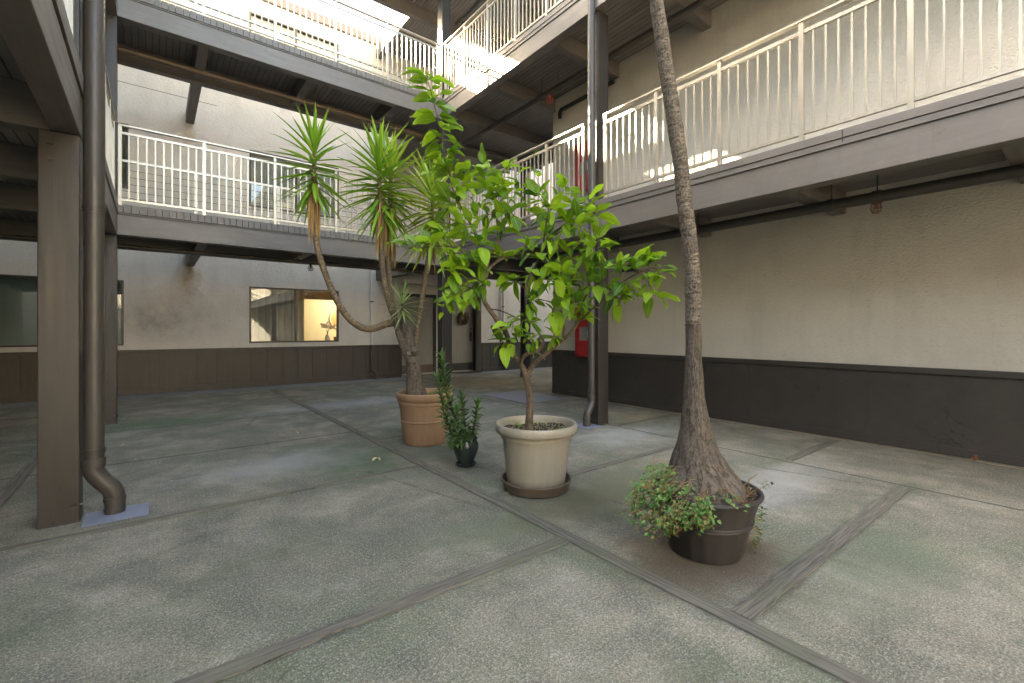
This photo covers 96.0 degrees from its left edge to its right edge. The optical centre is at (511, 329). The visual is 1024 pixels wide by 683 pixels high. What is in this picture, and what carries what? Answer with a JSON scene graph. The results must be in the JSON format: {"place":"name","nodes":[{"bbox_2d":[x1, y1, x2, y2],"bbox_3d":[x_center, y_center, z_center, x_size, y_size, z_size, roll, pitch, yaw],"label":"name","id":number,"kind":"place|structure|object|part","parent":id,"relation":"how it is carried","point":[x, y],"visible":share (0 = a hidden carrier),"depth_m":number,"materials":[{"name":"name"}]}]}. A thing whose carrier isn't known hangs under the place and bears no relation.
{"place":"outdoors","nodes":[
{"label":"outdoors","id":0,"kind":"place"},
{"bbox_2d":[320,321,335,339],"bbox_3d":[-4.590,0.026,11.523,0.379,0.488,0.256,0,0,-38],"label":"flower vase","id":1,"kind":"object","parent":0,"point":[329,326],"visible":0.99,"depth_m":11.48,"materials":[{"name":"white ceramic"}]},
{"bbox_2d":[289,0,399,37],"label":"sky","id":2,"kind":"structure","parent":0,"point":[371,7],"materials":[{"name":"white"}]},
{"bbox_2d":[376,0,552,79],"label":"walkway roof","id":3,"kind":"structure","parent":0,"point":[460,9],"depth_m":10.79,"materials":[{"name":"wood"}]},
{"bbox_2d":[455,0,506,43],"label":"service pipe","id":4,"kind":"object","parent":3,"relation":"attached to","point":[467,13],"visible":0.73,"depth_m":10.03,"materials":[{"name":"metal"}]},
{"bbox_2d":[0,367,1023,682],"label":"ground","id":5,"kind":"structure","parent":0,"point":[934,557],"depth_m":2.44,"materials":[{"name":"concrete"}]},
{"bbox_2d":[0,453,36,507],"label":"timber strip","id":6,"kind":"object","parent":5,"relation":"on","point":[8,490],"visible":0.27,"depth_m":3.69,"materials":[{"name":"grey wood"}]},
{"bbox_2d":[36,0,83,529],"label":"support post","id":7,"kind":"object","parent":5,"relation":"on","point":[59,336],"visible":0.83,"depth_m":2.88,"materials":[{"name":"paint"}]},
{"bbox_2d":[0,0,118,233],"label":"walkway deck","id":8,"kind":"structure","parent":7,"relation":"on","point":[41,80],"depth_m":2.70,"materials":[{"name":"brown wood"}]},
{"bbox_2d":[63,0,73,38],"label":"guard railing","id":9,"kind":"object","parent":8,"relation":"on","point":[69,6],"depth_m":2.80,"materials":[{"name":"metal"}]},
{"bbox_2d":[105,63,115,189],"bbox_3d":[-4.022,-2.164,4.504,0.054,1.063,3.550,0,0,-38],"label":"guard railing","id":10,"kind":"object","parent":8,"relation":"on","point":[110,120],"visible":0.16,"depth_m":5.33,"materials":[{"name":"metal"}]},
{"bbox_2d":[80,0,126,514],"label":"drainpipe","id":11,"kind":"object","parent":7,"relation":"attached to","point":[103,480],"visible":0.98,"depth_m":2.97,"materials":[{"name":"metal"}]},
{"bbox_2d":[105,0,120,42],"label":"walkway deck","id":12,"kind":"structure","parent":7,"relation":"on","point":[110,7],"depth_m":5.86,"materials":[{"name":"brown wood"}]},
{"bbox_2d":[105,13,117,424],"bbox_3d":[-5.262,-2.790,6.003,0.208,8.020,0.208,0,0,-38],"label":"support post","id":13,"kind":"object","parent":5,"relation":"on","point":[111,276],"visible":0.45,"depth_m":5.96,"materials":[{"name":"metal"}]},
{"bbox_2d":[81,502,148,527],"bbox_3d":[-2.600,1.213,3.035,0.325,0.004,0.275,0,0,-38],"label":"floor plate","id":14,"kind":"object","parent":5,"relation":"on","point":[100,517],"visible":0.93,"depth_m":3.01,"materials":[{"name":"metal"}]},
{"bbox_2d":[0,465,420,551],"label":"timber strip","id":15,"kind":"object","parent":5,"relation":"on","point":[32,543],"visible":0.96,"depth_m":3.06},
{"bbox_2d":[0,0,552,403],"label":"stucco wall","id":16,"kind":"structure","parent":5,"relation":"on","point":[208,323],"depth_m":9.70,"materials":[{"name":"paint"}]},
{"bbox_2d":[0,274,123,346],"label":"window","id":17,"kind":"structure","parent":16,"relation":"in","point":[18,296],"depth_m":7.83,"materials":[{"name":"grey glass"}]},
{"bbox_2d":[118,122,128,188],"bbox_3d":[-7.694,-3.235,8.274,1.250,1.210,0.137,0,0,-38],"label":"window","id":18,"kind":"structure","parent":16,"relation":"in","point":[124,137],"depth_m":8.64,"materials":[{"name":"grey glass"}]},
{"bbox_2d":[249,286,338,342],"bbox_3d":[-4.903,-0.325,10.452,1.870,1.210,0.137,0,0,-38],"label":"window","id":19,"kind":"structure","parent":16,"relation":"in","point":[271,312],"depth_m":10.22,"materials":[{"name":"beige glass"}]},
{"bbox_2d":[249,149,338,218],"bbox_3d":[-4.903,-3.245,10.452,1.870,1.210,0.137,0,0,-38],"label":"window","id":20,"kind":"structure","parent":16,"relation":"in","point":[251,163],"depth_m":10.28,"materials":[{"name":"grey glass"}]},
{"bbox_2d":[249,11,338,61],"bbox_3d":[-4.903,-6.195,10.452,1.870,1.210,0.137,0,0,-38],"label":"window","id":21,"kind":"structure","parent":16,"relation":"in","point":[250,13],"depth_m":10.43,"materials":[{"name":"white glass"}]},
{"bbox_2d":[290,301,303,340],"bbox_3d":[-5.404,0.045,11.492,0.380,1.550,0.029,0,0,-38],"label":"inner door panel","id":22,"kind":"structure","parent":16,"relation":"in","point":[300,304],"depth_m":11.54,"materials":[{"name":"wood"}]},
{"bbox_2d":[329,309,335,327],"bbox_3d":[-5.024,-0.330,13.509,0.636,0.636,0.038,0,0,-38],"label":"lamp","id":23,"kind":"object","parent":16,"relation":"attached to","point":[332,318],"visible":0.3,"depth_m":13.40,"materials":[{"name":"white paint"}]},
{"bbox_2d":[370,46,376,378],"bbox_3d":[-3.422,-2.880,11.399,0.183,8.201,0.085,0,0,-28],"label":"drainpipe","id":24,"kind":"object","parent":16,"relation":"attached to","point":[371,323],"visible":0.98,"depth_m":11.35,"materials":[{"name":"metal"}]},
{"bbox_2d":[372,0,503,54],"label":"walkway roof","id":25,"kind":"structure","parent":16,"relation":"attached to","point":[416,12],"depth_m":10.13,"materials":[{"name":"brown wood"}]},
{"bbox_2d":[401,283,477,375],"bbox_3d":[-2.101,-0.080,13.014,2.800,2.600,0.335,0,0,-38],"label":"entry alcove","id":26,"kind":"object","parent":16,"relation":"attached to","point":[464,347],"visible":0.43,"depth_m":12.93,"materials":[{"name":"paint"}]},
{"bbox_2d":[402,297,432,375],"bbox_3d":[-2.585,0.161,12.611,0.950,2.113,0.085,0,0,-38],"label":"door","id":27,"kind":"structure","parent":26,"relation":"in","point":[425,340],"depth_m":12.74,"materials":[{"name":"paint"}]},
{"bbox_2d":[452,299,472,371],"bbox_3d":[-1.449,0.161,13.479,0.730,2.113,0.115,0,0,-38],"label":"door","id":28,"kind":"structure","parent":26,"relation":"in","point":[462,335],"depth_m":13.49,"materials":[{"name":"paint"}]},
{"bbox_2d":[457,311,469,324],"bbox_3d":[-1.407,-0.342,13.448,0.436,0.423,0.112,0,0,-38],"label":"wreath","id":29,"kind":"object","parent":28,"relation":"attached to","point":[465,321],"depth_m":13.44,"materials":[{"name":"brown plant"}]},
{"bbox_2d":[502,174,507,369],"bbox_3d":[-0.209,-2.879,13.906,0.217,8.202,0.084,0,0,-30],"label":"drainpipe","id":30,"kind":"object","parent":16,"relation":"attached to","point":[503,306],"visible":0.28,"depth_m":13.85,"materials":[{"name":"grey metal"}]},
{"bbox_2d":[174,536,568,682],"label":"timber strip","id":31,"kind":"object","parent":5,"relation":"on","point":[237,666],"visible":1,"depth_m":1.94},
{"bbox_2d":[396,388,452,446],"bbox_3d":[-0.949,0.944,5.009,0.614,0.552,0.614,0,0,-38],"label":"terracotta pot","id":32,"kind":"object","parent":5,"relation":"on","point":[420,423],"visible":0.77,"depth_m":4.79,"materials":[{"name":"ceramic"}]},
{"bbox_2d":[264,100,476,394],"bbox_3d":[-1.463,-0.785,5.033,2.272,3.092,1.171,0,0,-14],"label":"yucca tree","id":33,"kind":"object","parent":32,"relation":"in","point":[385,223],"visible":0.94,"depth_m":4.95,"materials":[{"name":"green plant"}]},
{"bbox_2d":[438,0,450,389],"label":"support post","id":34,"kind":"object","parent":5,"relation":"on","point":[444,36],"visible":0.37,"depth_m":9.00,"materials":[{"name":"metal"}]},
{"bbox_2d":[11,423,917,679],"bbox_3d":[-0.841,1.217,4.575,7.275,0.006,7.637,0,0,-38],"label":"grit","id":35,"kind":"object","parent":5,"relation":"on","point":[506,550],"visible":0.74,"depth_m":2.55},
{"bbox_2d":[456,461,475,467],"bbox_3d":[-0.416,1.204,4.153,0.180,0.027,0.180,0,0,-38],"label":"plant saucer","id":36,"kind":"object","parent":5,"relation":"on","point":[465,466],"visible":0.56,"depth_m":4.08,"materials":[{"name":"black ceramic"}]},
{"bbox_2d":[453,436,478,464],"bbox_3d":[-0.416,1.083,4.153,0.232,0.233,0.232,0,0,-38],"label":"glazed pot","id":37,"kind":"object","parent":36,"relation":"on","point":[467,455],"visible":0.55,"depth_m":4.07,"materials":[{"name":"black ceramic"}]},
{"bbox_2d":[430,347,483,450],"bbox_3d":[-0.491,0.604,4.105,0.441,0.908,0.374,0,0,-38],"label":"spiky succulent","id":38,"kind":"object","parent":37,"relation":"in","point":[457,438],"visible":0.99,"depth_m":4.10,"materials":[{"name":"green plant"}]},
{"bbox_2d":[451,370,482,372],"bbox_3d":[-1.235,1.212,13.205,1.100,0.015,0.500,0,0,-38],"label":"door mat","id":39,"kind":"object","parent":5,"relation":"on","point":[476,371],"depth_m":13.11,"materials":[{"name":"grey"}]},
{"bbox_2d":[481,390,567,403],"bbox_3d":[0.209,1.213,8.396,0.940,0.006,1.340,0,0,-38],"label":"floor pad","id":40,"kind":"object","parent":5,"relation":"on","point":[519,396],"visible":0.86,"depth_m":8.37,"materials":[{"name":"grey concrete"}]},
{"bbox_2d":[520,171,530,376],"bbox_3d":[0.355,-2.790,11.947,0.208,8.020,0.208,0,0,-38],"label":"support post","id":41,"kind":"object","parent":5,"relation":"on","point":[527,359],"visible":0.17,"depth_m":11.89,"materials":[{"name":"black metal"}]},
{"bbox_2d":[0,205,524,281],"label":"walkway deck","id":42,"kind":"structure","parent":41,"relation":"on","point":[142,226],"depth_m":7.09,"materials":[{"name":"grey wood"}]},
{"bbox_2d":[0,234,423,272],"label":"service pipe","id":43,"kind":"object","parent":42,"relation":"attached to","point":[33,238],"visible":0.71,"depth_m":7.38,"materials":[{"name":"metal"}]},
{"bbox_2d":[122,159,408,240],"bbox_3d":[-5.223,-2.123,7.652,7.580,0.985,0.049,0,0,-38],"label":"cable railing","id":44,"kind":"object","parent":42,"relation":"on","point":[224,178],"visible":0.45,"depth_m":7.94,"materials":[{"name":"metal"}]},
{"bbox_2d":[118,123,429,237],"bbox_3d":[-3.274,-2.162,7.492,4.764,1.063,0.054,0,0,-38],"label":"guard railing","id":45,"kind":"object","parent":42,"relation":"on","point":[204,149],"visible":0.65,"depth_m":6.72,"materials":[{"name":"metal"}]},
{"bbox_2d":[117,0,524,172],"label":"walkway deck","id":46,"kind":"structure","parent":41,"relation":"on","point":[166,31],"depth_m":7.52,"materials":[{"name":"brown wood"}]},
{"bbox_2d":[118,46,425,137],"bbox_3d":[-4.815,-4.145,7.227,7.700,0.350,0.099,0,0,-38],"label":"service pipe","id":47,"kind":"object","parent":46,"relation":"attached to","point":[159,60],"visible":0.58,"depth_m":7.60,"materials":[{"name":"metal"}]},
{"bbox_2d":[189,0,408,85],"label":"cable railing","id":48,"kind":"object","parent":46,"relation":"on","point":[279,32],"visible":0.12,"depth_m":8.54,"materials":[{"name":"metal"}]},
{"bbox_2d":[166,0,440,96],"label":"guard railing","id":49,"kind":"object","parent":46,"relation":"on","point":[276,38],"visible":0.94,"depth_m":7.79,"materials":[{"name":"metal"}]},
{"bbox_2d":[501,471,570,497],"bbox_3d":[0.185,1.174,3.557,0.544,0.084,0.544,0,0,-38],"label":"plant saucer","id":50,"kind":"object","parent":5,"relation":"on","point":[525,492],"visible":0.47,"depth_m":3.33,"materials":[{"name":"brown plastic"}]},
{"bbox_2d":[495,415,576,487],"bbox_3d":[0.185,0.951,3.557,0.628,0.478,0.628,0,0,-38],"label":"cream pot","id":51,"kind":"object","parent":50,"relation":"on","point":[538,458],"visible":0.87,"depth_m":3.35,"materials":[{"name":"ceramic"}]},
{"bbox_2d":[384,67,680,429],"bbox_3d":[0.141,-0.576,3.360,1.989,2.698,0.771,0,0,7],"label":"broadleaf tree","id":52,"kind":"object","parent":51,"relation":"in","point":[554,269],"visible":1,"depth_m":3.37,"materials":[{"name":"green plant"}]},
{"bbox_2d":[513,421,562,430],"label":"pot weeds","id":53,"kind":"object","parent":51,"relation":"in","point":[535,426],"visible":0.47,"depth_m":3.70,"materials":[{"name":"green plant"}]},
{"bbox_2d":[271,389,878,682],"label":"timber strip","id":54,"kind":"object","parent":5,"relation":"on","point":[808,656],"visible":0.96,"depth_m":2.20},
{"bbox_2d":[492,445,674,496],"bbox_3d":[0.896,1.221,4.197,2.624,0.018,0.074,0,0,-38],"label":"timber strip","id":55,"kind":"object","parent":5,"relation":"on","point":[504,492],"visible":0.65,"depth_m":4.18,"materials":[{"name":"grey wood"}]},
{"bbox_2d":[577,423,602,429],"bbox_3d":[0.943,1.213,5.822,0.290,0.004,0.300,0,0,-38],"label":"floor plate","id":56,"kind":"object","parent":5,"relation":"on","point":[592,426],"visible":0.71,"depth_m":5.78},
{"bbox_2d":[591,10,608,425],"bbox_3d":[1.125,-2.790,5.996,0.208,8.020,0.208,0,0,-38],"label":"support post","id":57,"kind":"object","parent":5,"relation":"on","point":[599,414],"visible":0.59,"depth_m":5.90,"materials":[{"name":"metal"}]},
{"bbox_2d":[583,0,595,426],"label":"drainpipe","id":58,"kind":"object","parent":57,"relation":"attached to","point":[591,398],"visible":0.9,"depth_m":5.82,"materials":[{"name":"metal"}]},
{"bbox_2d":[618,414,675,425],"bbox_3d":[1.856,1.221,6.269,1.240,0.018,0.058,0,0,-38],"label":"timber strip","id":59,"kind":"object","parent":5,"relation":"on","point":[646,419],"visible":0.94,"depth_m":6.24,"materials":[{"name":"grey wood"}]},
{"bbox_2d":[651,474,764,564],"bbox_3d":[1.074,1.044,2.566,0.583,0.352,0.583,0,0,-38],"label":"barrel planter","id":60,"kind":"object","parent":5,"relation":"on","point":[724,542],"visible":0.44,"depth_m":2.37,"materials":[{"name":"plastic"}]},
{"bbox_2d":[621,457,772,553],"bbox_3d":[1.079,0.978,2.410,1.039,0.612,0.414,0,0,-15],"label":"trailing herb","id":61,"kind":"object","parent":60,"relation":"in","point":[697,514],"visible":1,"depth_m":2.33,"materials":[{"name":"green plant"}]},
{"bbox_2d":[649,0,745,504],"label":"ponytail palm","id":62,"kind":"object","parent":60,"relation":"in","point":[697,456],"visible":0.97,"depth_m":2.52,"materials":[{"name":"brown plant"}]},
{"bbox_2d":[730,474,764,503],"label":"dry twigs","id":63,"kind":"object","parent":60,"relation":"on","point":[748,491],"visible":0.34,"depth_m":2.50,"materials":[{"name":"brown plant"}]},
{"bbox_2d":[551,0,1023,469],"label":"stucco wall","id":64,"kind":"structure","parent":5,"relation":"on","point":[896,324],"depth_m":5.13,"materials":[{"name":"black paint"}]},
{"bbox_2d":[382,0,727,179],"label":"walkway deck","id":65,"kind":"structure","parent":64,"relation":"attached to","point":[547,52],"depth_m":7.69,"materials":[{"name":"brown wood"}]},
{"bbox_2d":[444,0,564,96],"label":"guard railing","id":66,"kind":"object","parent":65,"relation":"on","point":[463,27],"visible":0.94,"depth_m":7.84,"materials":[{"name":"metal"}]},
{"bbox_2d":[457,0,711,169],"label":"service pipe","id":67,"kind":"object","parent":65,"relation":"attached to","point":[682,13],"visible":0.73,"depth_m":7.49,"materials":[{"name":"metal"}]},
{"bbox_2d":[546,94,553,103],"bbox_3d":[0.641,-3.916,7.794,0.125,0.167,0.125,0,0,-38],"label":"caged sprinkler","id":68,"kind":"object","parent":67,"relation":"attached to","point":[547,100],"visible":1,"depth_m":7.78,"materials":[{"name":"metal"}]},
{"bbox_2d":[575,308,587,356],"bbox_3d":[1.287,0.040,7.942,0.099,0.860,0.540,0,0,-38],"label":"fire cabinet","id":69,"kind":"object","parent":64,"relation":"attached to","point":[581,339],"visible":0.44,"depth_m":8.00,"materials":[{"name":"red metal"}]},
{"bbox_3d":[1.283,0.040,7.914,0.017,0.820,0.460,0,0,-38],"label":"door","id":70,"kind":"part","parent":69,"relation":"part of","materials":[{"name":"red metal"}]},
{"bbox_2d":[575,140,587,194],"bbox_3d":[1.287,-2.830,7.942,0.099,0.860,0.540,0,0,-38],"label":"fire cabinet","id":71,"kind":"object","parent":64,"relation":"attached to","point":[576,165],"visible":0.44,"depth_m":8.02,"materials":[{"name":"red metal"}]},
{"bbox_3d":[1.283,-2.830,7.914,0.017,0.820,0.460,0,0,-38],"label":"door","id":72,"kind":"part","parent":71,"relation":"part of","materials":[{"name":"red metal"}]},
{"bbox_2d":[558,79,614,118],"bbox_3d":[1.261,-3.998,8.023,0.070,0.180,1.298,0,0,-38],"label":"wall conduit","id":73,"kind":"object","parent":64,"relation":"attached to","point":[580,99],"depth_m":8.17,"materials":[{"name":"black metal"}]},
{"bbox_2d":[622,265,638,272],"bbox_3d":[1.873,-0.952,7.249,0.123,0.136,0.315,0,0,-38],"label":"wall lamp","id":74,"kind":"object","parent":64,"relation":"attached to","point":[631,270],"visible":0.54,"depth_m":7.23,"materials":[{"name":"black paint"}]},
{"bbox_2d":[376,76,1023,280],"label":"walkway deck","id":75,"kind":"structure","parent":64,"relation":"attached to","point":[980,127],"depth_m":4.02,"materials":[{"name":"grey wood"}]},
{"bbox_2d":[444,123,585,240],"bbox_3d":[-0.168,-2.164,7.473,0.054,1.063,3.650,0,0,-38],"label":"guard railing","id":76,"kind":"object","parent":75,"relation":"on","point":[559,144],"visible":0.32,"depth_m":6.61,"materials":[{"name":"metal"}]},
{"bbox_2d":[526,163,1023,263],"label":"service pipe","id":77,"kind":"object","parent":75,"relation":"attached to","point":[964,180],"visible":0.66,"depth_m":4.34,"materials":[{"name":"metal"}]},
{"bbox_2d":[870,202,881,213],"bbox_3d":[3.318,-1.134,4.200,0.091,0.152,0.091,0,0,-38],"label":"caged sprinkler","id":78,"kind":"object","parent":77,"relation":"hanging from","point":[875,206],"visible":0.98,"depth_m":4.19,"materials":[{"name":"red metal"}]},
{"bbox_2d":[603,0,1023,198],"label":"guard railing","id":79,"kind":"object","parent":75,"relation":"on","point":[910,100],"visible":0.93,"depth_m":4.02,"materials":[{"name":"metal"}]},
{"bbox_2d":[971,455,978,460],"bbox_3d":[4.244,1.173,4.225,0.046,0.047,0.043,0,0,-38],"label":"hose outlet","id":80,"kind":"object","parent":64,"relation":"attached to","point":[974,457],"visible":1,"depth_m":4.21,"materials":[{"name":"red metal"}]},
{"bbox_2d":[783,439,838,460],"bbox_3d":[3.077,1.221,4.704,1.240,0.018,0.094,0,0,-38],"label":"timber strip","id":81,"kind":"object","parent":5,"relation":"on","point":[805,452],"visible":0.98,"depth_m":4.63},
{"bbox_2d":[731,485,910,621],"bbox_3d":[2.003,1.221,2.762,2.604,0.018,0.102,0,0,-38],"label":"timber strip","id":82,"kind":"object","parent":5,"relation":"on","point":[753,607],"visible":0.98,"depth_m":2.42,"materials":[{"name":"grey wood"}]}
]}

